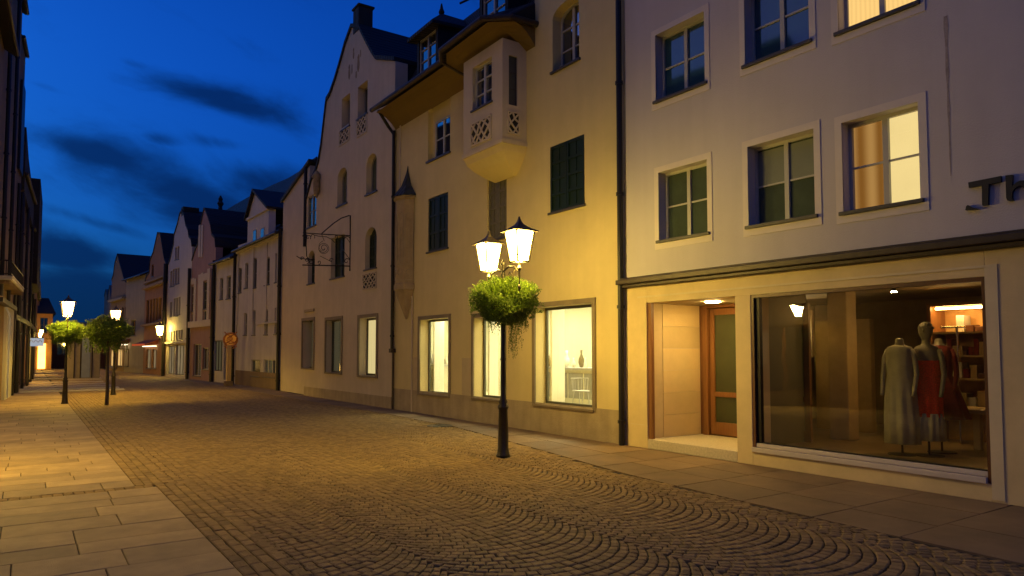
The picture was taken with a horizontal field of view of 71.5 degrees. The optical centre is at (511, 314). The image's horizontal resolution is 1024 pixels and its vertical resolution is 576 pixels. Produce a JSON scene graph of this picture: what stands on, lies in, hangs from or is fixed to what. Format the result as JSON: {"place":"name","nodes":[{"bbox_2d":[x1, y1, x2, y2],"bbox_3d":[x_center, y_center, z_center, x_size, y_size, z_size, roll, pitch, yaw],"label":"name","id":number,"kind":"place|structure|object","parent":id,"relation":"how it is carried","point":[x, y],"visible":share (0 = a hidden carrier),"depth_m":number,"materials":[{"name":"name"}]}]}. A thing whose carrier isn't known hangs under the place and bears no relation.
{"place":"outdoors","nodes":[
{"label":"outdoors","id":0,"kind":"place"},
{"bbox_2d":[51,322,104,367],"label":"town house","id":1,"kind":"structure","parent":0,"point":[58,357],"depth_m":75.97,"materials":[{"name":"brown paint"}]},
{"bbox_2d":[57,338,64,354],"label":"window","id":2,"kind":"structure","parent":1,"relation":"in","point":[60,349],"depth_m":76.10,"materials":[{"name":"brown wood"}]},
{"bbox_2d":[0,370,241,575],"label":"pavement","id":3,"kind":"structure","parent":0,"point":[156,532],"depth_m":7.50,"materials":[{"name":"stone"}]},
{"bbox_2d":[0,0,19,144],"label":"town house","id":4,"kind":"structure","parent":3,"relation":"on","point":[8,40],"depth_m":21.57,"materials":[{"name":"brown paint"}]},
{"bbox_2d":[0,0,28,400],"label":"town house","id":5,"kind":"structure","parent":3,"relation":"on","point":[11,279],"depth_m":25.22,"materials":[{"name":"brown paint"}]},
{"bbox_2d":[11,35,29,395],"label":"town house","id":6,"kind":"structure","parent":3,"relation":"on","point":[18,236],"depth_m":28.61,"materials":[{"name":"brown paint"}]},
{"bbox_2d":[14,127,37,392],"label":"town house","id":7,"kind":"structure","parent":3,"relation":"on","point":[30,199],"depth_m":32.91,"materials":[{"name":"brown paint"}]},
{"bbox_2d":[19,333,21,386],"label":"shop window","id":8,"kind":"structure","parent":7,"relation":"in","point":[21,333],"depth_m":33.03,"materials":[{"name":"brown glass"}]},
{"bbox_2d":[25,178,42,383],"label":"town house","id":9,"kind":"structure","parent":3,"relation":"on","point":[37,188],"depth_m":37.80,"materials":[{"name":"brown paint"}]},
{"bbox_2d":[30,337,43,345],"bbox_3d":[-25.732,1.454,38.343,0.800,0.480,0.250,2,-4,-34],"label":"shop sign","id":10,"kind":"object","parent":9,"relation":"attached to","point":[36,341],"visible":0.85,"depth_m":38.31,"materials":[{"name":"metal"}]},
{"bbox_2d":[34,282,40,371],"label":"town house","id":11,"kind":"structure","parent":3,"relation":"on","point":[38,297],"depth_m":59.16,"materials":[{"name":"brown paint"}]},
{"bbox_2d":[35,298,55,369],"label":"town house","id":12,"kind":"structure","parent":3,"relation":"on","point":[46,313],"depth_m":68.57,"materials":[{"name":"orange paint"}]},
{"bbox_2d":[37,344,45,368],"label":"door","id":13,"kind":"structure","parent":12,"relation":"in","point":[41,349],"depth_m":68.23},
{"bbox_2d":[40,318,47,332],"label":"window","id":14,"kind":"structure","parent":12,"relation":"in","point":[43,321],"depth_m":68.63,"materials":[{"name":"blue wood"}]},
{"bbox_2d":[59,295,76,403],"bbox_3d":[-14.709,1.156,23.469,0.492,3.548,1.794,2,-4,-33],"label":"street lamp","id":15,"kind":"object","parent":3,"relation":"on","point":[67,306],"visible":0.96,"depth_m":23.30,"materials":[{"name":"metal"}]},
{"bbox_2d":[45,320,84,358],"bbox_3d":[-14.727,0.821,23.482,1.238,1.332,1.196,2,-4,-34],"label":"hanging plant","id":16,"kind":"object","parent":15,"relation":"attached to","point":[59,330],"visible":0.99,"depth_m":23.26,"materials":[{"name":"green plant"}]},
{"bbox_2d":[42,368,235,393],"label":"road","id":17,"kind":"structure","parent":0,"point":[134,383],"depth_m":37.34,"materials":[{"name":"stone"}]},
{"bbox_2d":[19,371,124,392],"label":"stone kerb strips","id":18,"kind":"object","parent":17,"relation":"on","point":[78,385],"visible":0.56,"depth_m":34.40,"materials":[{"name":"stone"}]},
{"bbox_2d":[63,331,101,380],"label":"kiosk","id":19,"kind":"object","parent":17,"relation":"on","point":[82,364],"visible":0.43,"depth_m":42.80,"materials":[{"name":"metal"}]},
{"bbox_2d":[81,339,90,377],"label":"door","id":20,"kind":"structure","parent":19,"relation":"in","point":[85,367],"depth_m":42.87,"materials":[{"name":"wood"}]},
{"bbox_2d":[22,0,479,323],"label":"sky","id":21,"kind":"structure","parent":0,"point":[138,112],"materials":[{"name":"blue"}]},
{"bbox_2d":[0,367,1023,575],"bbox_3d":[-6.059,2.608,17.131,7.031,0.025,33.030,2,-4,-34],"label":"cobbled road","id":22,"kind":"structure","parent":0,"point":[201,442],"depth_m":7.83,"materials":[{"name":"stone"}]},
{"bbox_2d":[0,485,152,501],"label":"drainage channel","id":23,"kind":"object","parent":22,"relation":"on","point":[63,494],"visible":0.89,"depth_m":8.56,"materials":[{"name":"stone"}]},
{"bbox_2d":[80,314,135,404],"bbox_3d":[-12.971,1.432,22.821,1.570,2.930,1.549,2,-4,-34],"label":"tree","id":24,"kind":"object","parent":22,"relation":"on","point":[108,333],"visible":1,"depth_m":22.66,"materials":[{"name":"green plant"}]},
{"bbox_2d":[109,306,122,394],"bbox_3d":[-15.912,1.417,28.453,0.492,3.548,1.794,2,-3,-30],"label":"street lamp","id":25,"kind":"object","parent":22,"relation":"on","point":[115,310],"visible":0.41,"depth_m":28.32,"materials":[{"name":"metal"}]},
{"bbox_2d":[427,424,452,426],"bbox_3d":[-1.666,2.564,16.429,0.600,0.018,0.600,2,-4,-34],"label":"manhole cover","id":26,"kind":"object","parent":22,"relation":"on","point":[441,425],"visible":1,"depth_m":16.45,"materials":[{"name":"metal"}]},
{"bbox_2d":[472,216,538,457],"bbox_3d":[-0.145,0.404,11.665,0.528,3.815,1.928,1,-3,-22],"label":"street lamp","id":27,"kind":"object","parent":22,"relation":"on","point":[519,237],"visible":0.86,"depth_m":11.53,"materials":[{"name":"metal"}]},
{"bbox_2d":[468,275,544,358],"bbox_3d":[-0.135,0.033,11.674,1.263,1.402,1.221,2,-4,-34],"label":"hanging plant","id":28,"kind":"object","parent":27,"relation":"attached to","point":[512,310],"visible":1,"depth_m":11.43,"materials":[{"name":"green plant"}]},
{"bbox_2d":[103,370,1023,565],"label":"shop side pavement","id":29,"kind":"structure","parent":0,"point":[990,530],"depth_m":8.61,"materials":[{"name":"stone"}]},
{"bbox_2d":[132,232,173,375],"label":"town house","id":30,"kind":"structure","parent":29,"relation":"on","point":[155,287],"depth_m":53.45,"materials":[{"name":"paint"}]},
{"bbox_2d":[145,349,150,368],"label":"shop window","id":31,"kind":"structure","parent":30,"relation":"in","point":[149,350],"depth_m":55.59,"materials":[{"name":"grey glass"}]},
{"bbox_2d":[151,349,156,368],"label":"shop window","id":32,"kind":"structure","parent":30,"relation":"in","point":[155,350],"depth_m":53.91,"materials":[{"name":"grey glass"}]},
{"bbox_2d":[164,206,201,378],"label":"town house","id":33,"kind":"structure","parent":29,"relation":"on","point":[185,241],"depth_m":47.60,"materials":[{"name":"grey paint"}]},
{"bbox_2d":[155,322,167,344],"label":"wall lantern","id":34,"kind":"object","parent":33,"relation":"attached to","point":[159,329],"depth_m":48.98,"materials":[{"name":"white glass"}]},
{"bbox_2d":[169,346,174,373],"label":"shop window","id":35,"kind":"structure","parent":33,"relation":"in","point":[171,348],"depth_m":49.44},
{"bbox_2d":[177,345,183,374],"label":"shop window","id":36,"kind":"structure","parent":33,"relation":"in","point":[180,348],"depth_m":47.39,"materials":[{"name":"glass"}]},
{"bbox_2d":[188,207,247,381],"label":"town house","id":37,"kind":"structure","parent":29,"relation":"on","point":[222,233],"depth_m":42.95,"materials":[{"name":"grey paint"}]},
{"bbox_2d":[193,344,200,376],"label":"shop window","id":38,"kind":"structure","parent":37,"relation":"in","point":[197,367],"depth_m":43.80,"materials":[{"name":"glass"}]},
{"bbox_2d":[203,281,206,309],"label":"window","id":39,"kind":"structure","parent":37,"relation":"in","point":[205,283],"depth_m":42.81,"materials":[{"name":"glass"}]},
{"bbox_2d":[201,348,208,370],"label":"shop window","id":40,"kind":"structure","parent":37,"relation":"in","point":[207,349],"depth_m":42.44,"materials":[{"name":"glass"}]},
{"bbox_2d":[208,252,236,383],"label":"town house","id":41,"kind":"structure","parent":29,"relation":"on","point":[224,289],"depth_m":39.80,"materials":[{"name":"grey paint"}]},
{"bbox_2d":[215,340,222,370],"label":"window","id":42,"kind":"structure","parent":41,"relation":"in","point":[219,344],"depth_m":40.40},
{"bbox_2d":[218,278,222,300],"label":"window","id":43,"kind":"structure","parent":41,"relation":"in","point":[222,278],"depth_m":40.36,"materials":[{"name":"grey paint"}]},
{"bbox_2d":[225,276,230,299],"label":"window","id":44,"kind":"structure","parent":41,"relation":"in","point":[229,277],"depth_m":39.32,"materials":[{"name":"glass"}]},
{"bbox_2d":[223,332,237,385],"bbox_3d":[-14.121,2.201,35.574,0.704,2.727,0.400,2,-4,-34],"label":"round sign","id":45,"kind":"object","parent":29,"relation":"on","point":[230,340],"visible":0.99,"depth_m":35.46,"materials":[{"name":"metal"}]},
{"label":"ground","id":46,"kind":"structure","parent":0,"visible":0},
{"bbox_2d":[104,289,107,366],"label":"town house","id":47,"kind":"structure","parent":46,"relation":"on","point":[105,301],"depth_m":82.49,"materials":[{"name":"grey paint"}]},
{"bbox_2d":[106,285,117,369],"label":"town house","id":48,"kind":"structure","parent":46,"relation":"on","point":[109,304],"depth_m":67.99,"materials":[{"name":"grey paint"}]},
{"bbox_2d":[108,253,150,371],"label":"town house","id":49,"kind":"structure","parent":46,"relation":"on","point":[127,266],"depth_m":64.19,"materials":[{"name":"paint"}]},
{"bbox_2d":[118,349,121,366],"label":"shop window","id":50,"kind":"structure","parent":49,"relation":"in","point":[119,355],"depth_m":63.21,"materials":[{"name":"yellow glass"}]},
{"bbox_2d":[121,270,148,372],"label":"town house","id":51,"kind":"structure","parent":46,"relation":"on","point":[135,302],"depth_m":58.88,"materials":[{"name":"grey paint"}]},
{"bbox_2d":[231,189,284,390],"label":"town house","id":52,"kind":"structure","parent":46,"relation":"on","point":[259,303],"depth_m":34.52,"materials":[{"name":"grey paint"}]},
{"bbox_2d":[237,268,241,293],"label":"window","id":53,"kind":"structure","parent":52,"relation":"in","point":[240,268],"depth_m":37.74,"materials":[{"name":"glass"}]},
{"bbox_2d":[252,258,256,288],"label":"window","id":54,"kind":"structure","parent":52,"relation":"in","point":[256,258],"depth_m":35.50,"materials":[{"name":"grey paint"}]},
{"bbox_2d":[250,360,259,377],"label":"window","id":55,"kind":"structure","parent":52,"relation":"in","point":[256,363],"depth_m":34.86,"materials":[{"name":"glass"}]},
{"bbox_2d":[263,257,269,285],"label":"window","id":56,"kind":"structure","parent":52,"relation":"in","point":[268,266],"depth_m":33.78,"materials":[{"name":"grey paint"}]},
{"bbox_2d":[262,359,275,378],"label":"window","id":57,"kind":"structure","parent":52,"relation":"in","point":[270,362],"depth_m":33.14,"materials":[{"name":"glass"}]},
{"bbox_2d":[217,156,317,255],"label":"slate roofed hall","id":58,"kind":"structure","parent":46,"relation":"on","point":[283,186],"depth_m":47.64,"materials":[{"name":"grey paint"}]},
{"bbox_2d":[280,159,316,393],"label":"town house","id":59,"kind":"structure","parent":46,"relation":"on","point":[293,201],"depth_m":30.08,"materials":[{"name":"beige paint"}]},
{"bbox_2d":[300,3,416,408],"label":"town house","id":60,"kind":"structure","parent":46,"relation":"on","point":[346,355],"depth_m":24.30,"materials":[{"name":"beige paint"}]},
{"bbox_2d":[301,321,312,369],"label":"shop window","id":61,"kind":"structure","parent":60,"relation":"in","point":[310,368],"depth_m":28.19,"materials":[{"name":"grey glass"}]},
{"bbox_2d":[306,195,316,229],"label":"window","id":62,"kind":"structure","parent":60,"relation":"in","point":[312,200],"depth_m":27.92,"materials":[{"name":"glass"}]},
{"bbox_2d":[297,215,350,270],"bbox_3d":[-6.287,-2.485,23.883,1.902,1.933,0.080,2,-4,-34],"label":"iron sign bracket","id":63,"kind":"object","parent":60,"relation":"attached to","point":[307,258],"visible":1,"depth_m":23.90,"materials":[{"name":"metal"}]},
{"bbox_2d":[324,320,340,374],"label":"shop window","id":64,"kind":"structure","parent":60,"relation":"in","point":[336,324],"depth_m":26.00,"materials":[{"name":"grey glass"}]},
{"bbox_2d":[335,170,347,208],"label":"window","id":65,"kind":"structure","parent":60,"relation":"in","point":[344,182],"depth_m":25.54,"materials":[{"name":"grey paint"}]},
{"bbox_2d":[340,100,349,131],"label":"window","id":66,"kind":"structure","parent":60,"relation":"in","point":[348,100],"depth_m":25.55,"materials":[{"name":"grey paint"}]},
{"bbox_2d":[356,87,367,120],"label":"window","id":67,"kind":"structure","parent":60,"relation":"in","point":[366,89],"depth_m":24.29,"materials":[{"name":"grey paint"}]},
{"bbox_2d":[357,318,375,377],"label":"shop window","id":68,"kind":"structure","parent":60,"relation":"in","point":[371,322],"depth_m":23.36,"materials":[{"name":"glass"}]},
{"bbox_2d":[364,156,377,196],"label":"window","id":69,"kind":"structure","parent":60,"relation":"in","point":[374,164],"depth_m":23.36,"materials":[{"name":"grey paint"}]},
{"bbox_2d":[369,0,634,445],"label":"town house","id":70,"kind":"structure","parent":46,"relation":"on","point":[500,115],"depth_m":15.88,"materials":[{"name":"beige paint"}]},
{"bbox_2d":[417,314,450,397],"bbox_3d":[-2.004,1.110,19.306,0.375,2.192,1.858,2,-4,-34],"label":"shop window","id":71,"kind":"structure","parent":70,"relation":"in","point":[448,316],"depth_m":19.69,"materials":[{"name":"beige glass"}]},
{"bbox_2d":[425,114,450,163],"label":"window","id":72,"kind":"structure","parent":70,"relation":"in","point":[442,127],"depth_m":19.42,"materials":[{"name":"white paint"}]},
{"bbox_2d":[433,321,443,391],"bbox_3d":[-2.089,1.059,20.309,0.322,2.490,0.050,2,-4,-34],"label":"display board","id":73,"kind":"object","parent":70,"relation":"on","point":[438,364],"visible":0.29,"depth_m":20.27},
{"bbox_2d":[431,364,447,391],"bbox_3d":[-2.162,1.916,21.186,0.500,0.870,0.950,2,-4,-34],"label":"shop counter","id":74,"kind":"object","parent":70,"relation":"on","point":[445,378],"visible":0.17,"depth_m":20.82,"materials":[{"name":"white paint"}]},
{"bbox_2d":[471,313,505,401],"bbox_3d":[-0.455,1.003,17.039,0.375,2.104,1.532,2,-4,-34],"label":"shop window","id":75,"kind":"structure","parent":70,"relation":"in","point":[476,315],"depth_m":17.55,"materials":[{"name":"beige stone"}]},
{"bbox_2d":[488,321,497,395],"bbox_3d":[-0.471,0.933,17.893,0.266,2.490,0.050,2,-4,-34],"label":"display board","id":76,"kind":"object","parent":70,"relation":"on","point":[492,364],"visible":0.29,"depth_m":17.85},
{"bbox_2d":[498,325,499,395],"bbox_3d":[-0.458,0.941,18.916,0.040,2.500,0.500,2,-4,-34],"label":"curtain panel","id":77,"kind":"object","parent":70,"relation":"hanging from","point":[499,361],"visible":0.07,"depth_m":18.73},
{"bbox_2d":[550,309,564,401],"bbox_3d":[1.014,0.823,15.805,0.362,2.490,0.050,2,-4,-34],"label":"display board","id":78,"kind":"object","parent":70,"relation":"on","point":[557,341],"visible":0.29,"depth_m":15.77,"materials":[{"name":"yellow"}]},
{"bbox_2d":[532,297,596,412],"bbox_3d":[1.150,0.822,14.695,0.375,2.227,2.094,2,-4,-34],"label":"shop window","id":79,"kind":"structure","parent":70,"relation":"in","point":[592,300],"depth_m":14.87,"materials":[{"name":"beige glass"}]},
{"bbox_2d":[550,2,580,74],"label":"window","id":80,"kind":"structure","parent":70,"relation":"in","point":[570,19],"depth_m":15.11,"materials":[{"name":"white paint"}]},
{"bbox_2d":[549,366,591,404],"bbox_3d":[1.361,1.721,17.451,0.500,0.870,3.000,2,-4,-34],"label":"shop counter","id":81,"kind":"object","parent":70,"relation":"on","point":[576,372],"visible":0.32,"depth_m":16.81,"materials":[{"name":"white paint"}]},
{"bbox_2d":[565,351,569,366],"bbox_3d":[1.356,1.090,17.602,0.156,0.406,0.156,2,-4,-34],"label":"vase","id":82,"kind":"object","parent":81,"relation":"on","point":[567,361],"visible":0.84,"depth_m":17.55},
{"bbox_2d":[549,372,591,399],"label":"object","id":83,"kind":"structure","parent":81,"relation":"in","point":[570,375],"depth_m":16.79,"materials":[{"name":"grey paint"}]},
{"bbox_2d":[578,350,583,366],"bbox_3d":[1.666,1.057,17.088,0.145,0.418,0.145,2,-4,-34],"label":"vase","id":84,"kind":"object","parent":81,"relation":"on","point":[581,361],"visible":0.98,"depth_m":17.04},
{"bbox_2d":[571,378,589,404],"bbox_3d":[1.497,1.722,15.564,0.448,0.674,0.414,2,-4,-34],"label":"wire chair","id":85,"kind":"object","parent":70,"relation":"on","point":[578,390],"visible":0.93,"depth_m":15.58,"materials":[{"name":"white paint"}]},
{"bbox_2d":[615,0,1023,506],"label":"town house","id":86,"kind":"structure","parent":46,"relation":"on","point":[840,168],"depth_m":10.65,"materials":[{"name":"white paint"}]},
{"bbox_2d":[651,3,709,110],"bbox_3d":[2.937,-4.373,12.230,0.265,1.444,1.305,2,-4,-34],"label":"window","id":87,"kind":"structure","parent":86,"relation":"in","point":[685,51],"depth_m":12.27,"materials":[{"name":"white paint"}]},
{"bbox_2d":[654,152,712,249],"bbox_3d":[2.952,-1.890,12.077,0.265,1.457,1.277,2,-4,-34],"label":"window","id":88,"kind":"structure","parent":86,"relation":"in","point":[688,191],"depth_m":12.12,"materials":[{"name":"white paint"}]},
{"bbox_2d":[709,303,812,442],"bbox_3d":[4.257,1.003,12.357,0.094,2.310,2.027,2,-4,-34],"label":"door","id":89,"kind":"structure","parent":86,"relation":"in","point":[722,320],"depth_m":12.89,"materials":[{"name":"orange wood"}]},
{"bbox_2d":[739,0,815,76],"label":"window","id":90,"kind":"structure","parent":86,"relation":"in","point":[782,30],"depth_m":10.78,"materials":[{"name":"white paint"}]},
{"bbox_2d":[742,119,821,236],"bbox_3d":[4.017,-1.966,10.519,0.265,1.482,1.312,2,-4,-34],"label":"window","id":91,"kind":"structure","parent":86,"relation":"in","point":[788,188],"depth_m":10.55,"materials":[{"name":"white paint"}]},
{"bbox_2d":[810,310,813,356],"bbox_3d":[5.600,0.376,13.860,0.120,0.900,0.550,2,-4,-34],"label":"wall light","id":92,"kind":"object","parent":86,"relation":"attached to","point":[812,330],"visible":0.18,"depth_m":13.65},
{"bbox_2d":[751,277,991,483],"bbox_3d":[4.593,0.813,9.494,0.195,2.370,3.221,2,-4,-34],"label":"shop window","id":93,"kind":"structure","parent":86,"relation":"in","point":[970,474],"depth_m":9.47,"materials":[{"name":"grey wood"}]},
{"bbox_2d":[830,0,924,45],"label":"window","id":94,"kind":"structure","parent":86,"relation":"in","point":[861,16],"depth_m":9.55,"materials":[{"name":"white paint"}]},
{"bbox_2d":[834,91,929,223],"bbox_3d":[4.866,-1.994,9.310,0.305,1.479,1.207,2,-4,-34],"label":"window","id":95,"kind":"structure","parent":86,"relation":"in","point":[888,154],"depth_m":9.35,"materials":[{"name":"white paint"}]},
{"bbox_2d":[880,338,921,456],"bbox_3d":[5.561,1.164,10.165,0.382,1.660,0.533,2,-4,-34],"label":"mannequin","id":96,"kind":"object","parent":86,"relation":"on","point":[899,364],"visible":1,"depth_m":10.03},
{"bbox_2d":[914,322,946,457],"bbox_3d":[5.878,1.042,10.060,0.380,1.892,0.533,2,-4,-34],"label":"mannequin","id":97,"kind":"object","parent":86,"relation":"on","point":[931,384],"visible":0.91,"depth_m":9.93},
{"bbox_2d":[927,338,971,453],"bbox_3d":[6.260,1.175,10.390,0.600,1.660,0.781,2,-4,-34],"label":"mannequin","id":98,"kind":"object","parent":86,"relation":"on","point":[955,406],"visible":0.52,"depth_m":10.17},
{"bbox_2d":[940,326,965,443],"bbox_3d":[7.091,1.120,11.386,0.030,1.875,0.364,2,-4,-34],"label":"clothes rail","id":99,"kind":"object","parent":86,"relation":"on","point":[957,344],"visible":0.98,"depth_m":11.35,"materials":[{"name":"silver metal"}]},
{"bbox_2d":[926,301,986,441],"bbox_3d":[7.412,0.938,11.591,0.550,2.260,0.929,2,-4,-34],"label":"display shelf","id":100,"kind":"object","parent":86,"relation":"on","point":[939,315],"visible":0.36,"depth_m":11.78,"materials":[{"name":"orange wood"}]},
{"bbox_2d":[947,339,956,346],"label":"box","id":101,"kind":"object","parent":100,"relation":"on","point":[951,342],"visible":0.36,"depth_m":11.74,"materials":[{"name":"red cardboard"}]},
{"bbox_2d":[956,315,970,331],"bbox_3d":[7.412,0.147,11.676,0.240,0.268,0.121,2,-4,-34],"label":"box","id":102,"kind":"object","parent":100,"relation":"on","point":[962,320],"visible":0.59,"depth_m":11.61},
{"bbox_2d":[959,362,967,377],"bbox_3d":[7.388,0.905,11.672,0.240,0.254,0.097,2,-4,-34],"label":"box","id":103,"kind":"object","parent":100,"relation":"on","point":[963,365],"visible":0.57,"depth_m":11.59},
{"bbox_2d":[959,346,968,354],"bbox_3d":[7.404,0.588,11.664,0.240,0.148,0.069,2,-4,-34],"label":"box","id":104,"kind":"object","parent":100,"relation":"on","point":[961,348],"visible":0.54,"depth_m":11.60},
{"bbox_2d":[961,393,972,405],"bbox_3d":[7.412,1.379,11.611,0.240,0.202,0.121,2,-4,-34],"label":"box","id":105,"kind":"object","parent":100,"relation":"on","point":[965,396],"visible":0.42,"depth_m":11.52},
{"bbox_2d":[963,369,970,377],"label":"box","id":106,"kind":"object","parent":100,"relation":"on","point":[966,373],"visible":0.73,"depth_m":11.50,"materials":[{"name":"red cardboard"}]},
{"bbox_2d":[968,347,973,354],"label":"box","id":107,"kind":"object","parent":100,"relation":"on","point":[971,350],"visible":0.5,"depth_m":11.46,"materials":[{"name":"red cardboard"}]},
{"bbox_2d":[965,325,979,330],"bbox_3d":[7.491,0.222,11.556,0.240,0.106,0.121,2,-4,-34],"label":"box","id":108,"kind":"object","parent":100,"relation":"on","point":[970,327],"visible":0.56,"depth_m":11.48,"materials":[{"name":"cardboard"}]},
{"bbox_2d":[968,397,977,405],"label":"box","id":109,"kind":"object","parent":100,"relation":"on","point":[972,401],"visible":0.74,"depth_m":11.42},
{"bbox_2d":[970,365,983,377],"bbox_3d":[7.514,0.915,11.487,0.240,0.214,0.097,2,-4,-34],"label":"box","id":110,"kind":"object","parent":100,"relation":"on","point":[975,370],"visible":0.85,"depth_m":11.42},
{"bbox_2d":[974,339,982,354],"bbox_3d":[7.539,0.521,11.470,0.240,0.260,0.069,2,-4,-34],"label":"box","id":111,"kind":"object","parent":100,"relation":"on","point":[976,346],"visible":0.6,"depth_m":11.40,"materials":[{"name":"red cardboard"}]},
{"bbox_2d":[977,391,984,406],"bbox_3d":[7.570,1.345,11.382,0.240,0.245,0.121,2,-4,-34],"label":"box","id":112,"kind":"object","parent":100,"relation":"on","point":[981,398],"visible":0.52,"depth_m":11.31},
{"bbox_2d":[979,342,983,354],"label":"box","id":113,"kind":"object","parent":100,"relation":"on","point":[981,351],"visible":0.28,"depth_m":11.34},
{"bbox_2d":[967,406,985,450],"bbox_3d":[7.008,1.702,10.499,0.700,0.620,0.738,2,-4,-34],"label":"display table","id":114,"kind":"object","parent":86,"relation":"on","point":[978,413],"visible":0.67,"depth_m":10.55,"materials":[{"name":"wood"}]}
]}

